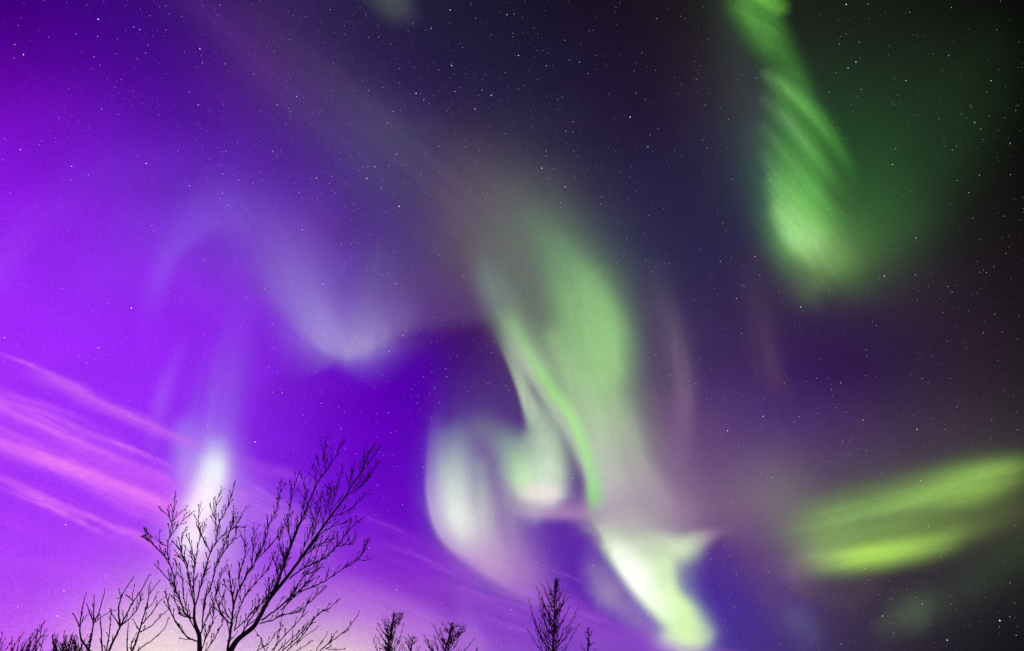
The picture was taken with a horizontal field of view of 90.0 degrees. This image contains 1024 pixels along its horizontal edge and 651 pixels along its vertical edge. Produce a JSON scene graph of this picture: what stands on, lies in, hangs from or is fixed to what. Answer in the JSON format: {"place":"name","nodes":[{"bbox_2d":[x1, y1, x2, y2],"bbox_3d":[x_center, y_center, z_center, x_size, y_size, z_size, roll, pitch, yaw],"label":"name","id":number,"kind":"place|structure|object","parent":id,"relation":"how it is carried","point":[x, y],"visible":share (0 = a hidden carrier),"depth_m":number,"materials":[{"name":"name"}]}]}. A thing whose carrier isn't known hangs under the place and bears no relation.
{"place":"outdoors","nodes":[
{"label":"outdoors","id":0,"kind":"place"},
{"bbox_2d":[0,364,683,650],"bbox_3d":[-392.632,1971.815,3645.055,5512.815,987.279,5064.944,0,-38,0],"label":"cloud","id":1,"kind":"structure","parent":0,"point":[108,471],"depth_m":2668.84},
{"bbox_2d":[0,0,1023,650],"bbox_3d":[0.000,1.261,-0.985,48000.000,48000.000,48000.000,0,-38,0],"label":"sky","id":2,"kind":"structure","parent":0,"point":[642,174],"depth_m":20137.60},
{"bbox_2d":[173,432,230,575],"bbox_3d":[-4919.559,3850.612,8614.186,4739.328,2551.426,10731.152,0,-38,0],"label":"aurora pillar","id":3,"kind":"structure","parent":2,"relation":"in","point":[205,466],"depth_m":7597.35,"materials":[{"name":"white"}]},
{"bbox_2d":[267,240,463,359],"bbox_3d":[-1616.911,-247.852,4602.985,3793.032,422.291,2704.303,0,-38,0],"label":"aurora arc","id":4,"kind":"object","parent":2,"relation":"in","point":[367,328],"visible":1,"depth_m":4824.88,"materials":[{"name":"purple"}]},
{"bbox_2d":[381,127,529,267],"bbox_3d":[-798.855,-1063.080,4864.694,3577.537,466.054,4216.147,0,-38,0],"label":"aurora veil","id":5,"kind":"object","parent":2,"relation":"in","point":[502,219],"visible":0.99,"depth_m":5060.21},
{"bbox_2d":[426,426,549,604],"bbox_3d":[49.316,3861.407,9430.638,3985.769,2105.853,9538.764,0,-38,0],"label":"aurora fold","id":6,"kind":"object","parent":2,"relation":"in","point":[470,501],"visible":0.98,"depth_m":9086.52,"materials":[{"name":"white"}]},
{"bbox_2d":[10,1,1021,649],"bbox_3d":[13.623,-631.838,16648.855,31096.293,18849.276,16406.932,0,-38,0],"label":"faint stars","id":7,"kind":"object","parent":2,"relation":"in","point":[480,241],"visible":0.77,"depth_m":17763.27,"materials":[{"name":"white"}]},
{"bbox_2d":[480,214,696,538],"bbox_3d":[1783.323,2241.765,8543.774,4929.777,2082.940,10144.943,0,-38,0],"label":"aurora curtain","id":8,"kind":"object","parent":2,"relation":"in","point":[581,350],"visible":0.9,"depth_m":7298.54,"materials":[{"name":"green"}]},
{"bbox_2d":[724,0,905,291],"bbox_3d":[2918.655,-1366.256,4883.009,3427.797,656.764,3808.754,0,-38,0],"label":"aurora curtain","id":9,"kind":"object","parent":2,"relation":"in","point":[826,222],"visible":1,"depth_m":4907.24,"materials":[{"name":"green"}]},
{"bbox_2d":[489,361,574,516],"bbox_3d":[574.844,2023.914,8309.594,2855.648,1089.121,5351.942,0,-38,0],"label":"aurora lobe","id":10,"kind":"object","parent":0,"point":[532,466],"visible":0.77,"depth_m":8582.59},
{"bbox_2d":[513,328,608,516],"bbox_3d":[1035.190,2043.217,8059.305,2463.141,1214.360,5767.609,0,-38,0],"label":"aurora ray","id":11,"kind":"object","parent":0,"point":[563,410],"visible":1,"depth_m":7641.27},
{"bbox_2d":[579,511,718,527],"bbox_3d":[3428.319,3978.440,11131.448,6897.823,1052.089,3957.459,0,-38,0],"label":"aurora veil","id":12,"kind":"object","parent":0,"point":[704,520],"visible":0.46,"depth_m":11589.10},
{"bbox_2d":[592,519,712,650],"bbox_3d":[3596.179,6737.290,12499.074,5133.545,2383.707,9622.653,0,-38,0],"label":"aurora fork","id":13,"kind":"object","parent":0,"point":[647,569],"visible":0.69,"depth_m":12119.89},
{"bbox_2d":[672,335,690,435],"bbox_3d":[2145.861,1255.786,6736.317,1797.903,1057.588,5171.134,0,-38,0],"label":"aurora ray","id":14,"kind":"object","parent":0,"point":[683,399],"visible":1,"depth_m":6381.09},
{"bbox_2d":[784,609,810,635],"bbox_3d":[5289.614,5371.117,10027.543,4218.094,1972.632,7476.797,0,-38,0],"label":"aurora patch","id":15,"kind":"object","parent":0,"point":[795,619],"visible":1,"depth_m":10609.10,"materials":[{"name":"purple"}]},
{"bbox_2d":[724,458,1023,569],"bbox_3d":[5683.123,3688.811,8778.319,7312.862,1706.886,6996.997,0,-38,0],"label":"aurora band","id":16,"kind":"object","parent":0,"point":[944,511],"visible":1,"depth_m":8199.48,"materials":[{"name":"green"}]},
{"bbox_2d":[898,601,930,621],"bbox_3d":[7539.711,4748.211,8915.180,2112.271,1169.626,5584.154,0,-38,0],"label":"aurora patch","id":17,"kind":"object","parent":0,"point":[917,610],"visible":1,"depth_m":9375.89,"materials":[{"name":"grey"}]},
{"bbox_3d":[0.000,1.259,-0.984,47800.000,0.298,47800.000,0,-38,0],"label":"ground","id":18,"kind":"structure","parent":0,"visible":0},
{"bbox_2d":[0,631,12,650],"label":"bare bush","id":19,"kind":"object","parent":18,"relation":"on","point":[11,648],"visible":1,"depth_m":9.24,"materials":[{"name":"black plant"}]},
{"bbox_2d":[12,620,47,650],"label":"bare bush","id":20,"kind":"object","parent":18,"relation":"on","point":[29,645],"visible":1,"depth_m":9.91,"materials":[{"name":"black plant"}]},
{"bbox_2d":[51,630,89,650],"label":"bare bush","id":21,"kind":"object","parent":18,"relation":"on","point":[72,644],"visible":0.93,"depth_m":8.54,"materials":[{"name":"black plant"}]},
{"bbox_2d":[72,588,114,650],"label":"bare sapling","id":22,"kind":"object","parent":18,"relation":"on","point":[93,619],"visible":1,"depth_m":7.10,"materials":[{"name":"black plant"}]},
{"bbox_2d":[99,574,151,650],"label":"bare sapling","id":23,"kind":"object","parent":18,"relation":"on","point":[120,623],"visible":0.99,"depth_m":7.77,"materials":[{"name":"black plant"}]},
{"bbox_2d":[126,579,170,650],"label":"bare sapling","id":24,"kind":"object","parent":18,"relation":"on","point":[136,640],"visible":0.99,"depth_m":8.13,"materials":[{"name":"black plant"}]},
{"bbox_2d":[140,480,249,650],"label":"birch tree","id":25,"kind":"object","parent":18,"relation":"on","point":[199,636],"visible":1,"depth_m":6.59,"materials":[{"name":"black plant"}]},
{"bbox_2d":[212,436,380,650],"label":"birch tree","id":26,"kind":"object","parent":18,"relation":"on","point":[277,586],"visible":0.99,"depth_m":7.63,"materials":[{"name":"black plant"}]},
{"bbox_2d":[254,591,359,650],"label":"bare bush","id":27,"kind":"object","parent":18,"relation":"on","point":[299,640],"visible":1,"depth_m":5.99,"materials":[{"name":"black plant"}]},
{"bbox_2d":[373,612,403,650],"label":"bare tree","id":28,"kind":"object","parent":18,"relation":"on","point":[390,637],"visible":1,"depth_m":18.65,"materials":[{"name":"black plant"}]},
{"bbox_2d":[400,633,425,650],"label":"bare tree","id":29,"kind":"object","parent":18,"relation":"on","point":[411,645],"visible":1,"depth_m":20.11,"materials":[{"name":"black plant"}]},
{"bbox_2d":[423,621,474,650],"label":"bare tree","id":30,"kind":"object","parent":18,"relation":"on","point":[452,637],"visible":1,"depth_m":18.73,"materials":[{"name":"black plant"}]},
{"bbox_2d":[527,577,579,650],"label":"bare tree","id":31,"kind":"object","parent":18,"relation":"on","point":[554,625],"visible":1,"depth_m":20.78,"materials":[{"name":"black plant"}]},
{"bbox_2d":[580,627,595,650],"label":"bare tree","id":32,"kind":"object","parent":18,"relation":"on","point":[589,643],"visible":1,"depth_m":22.08,"materials":[{"name":"black plant"}]}
]}

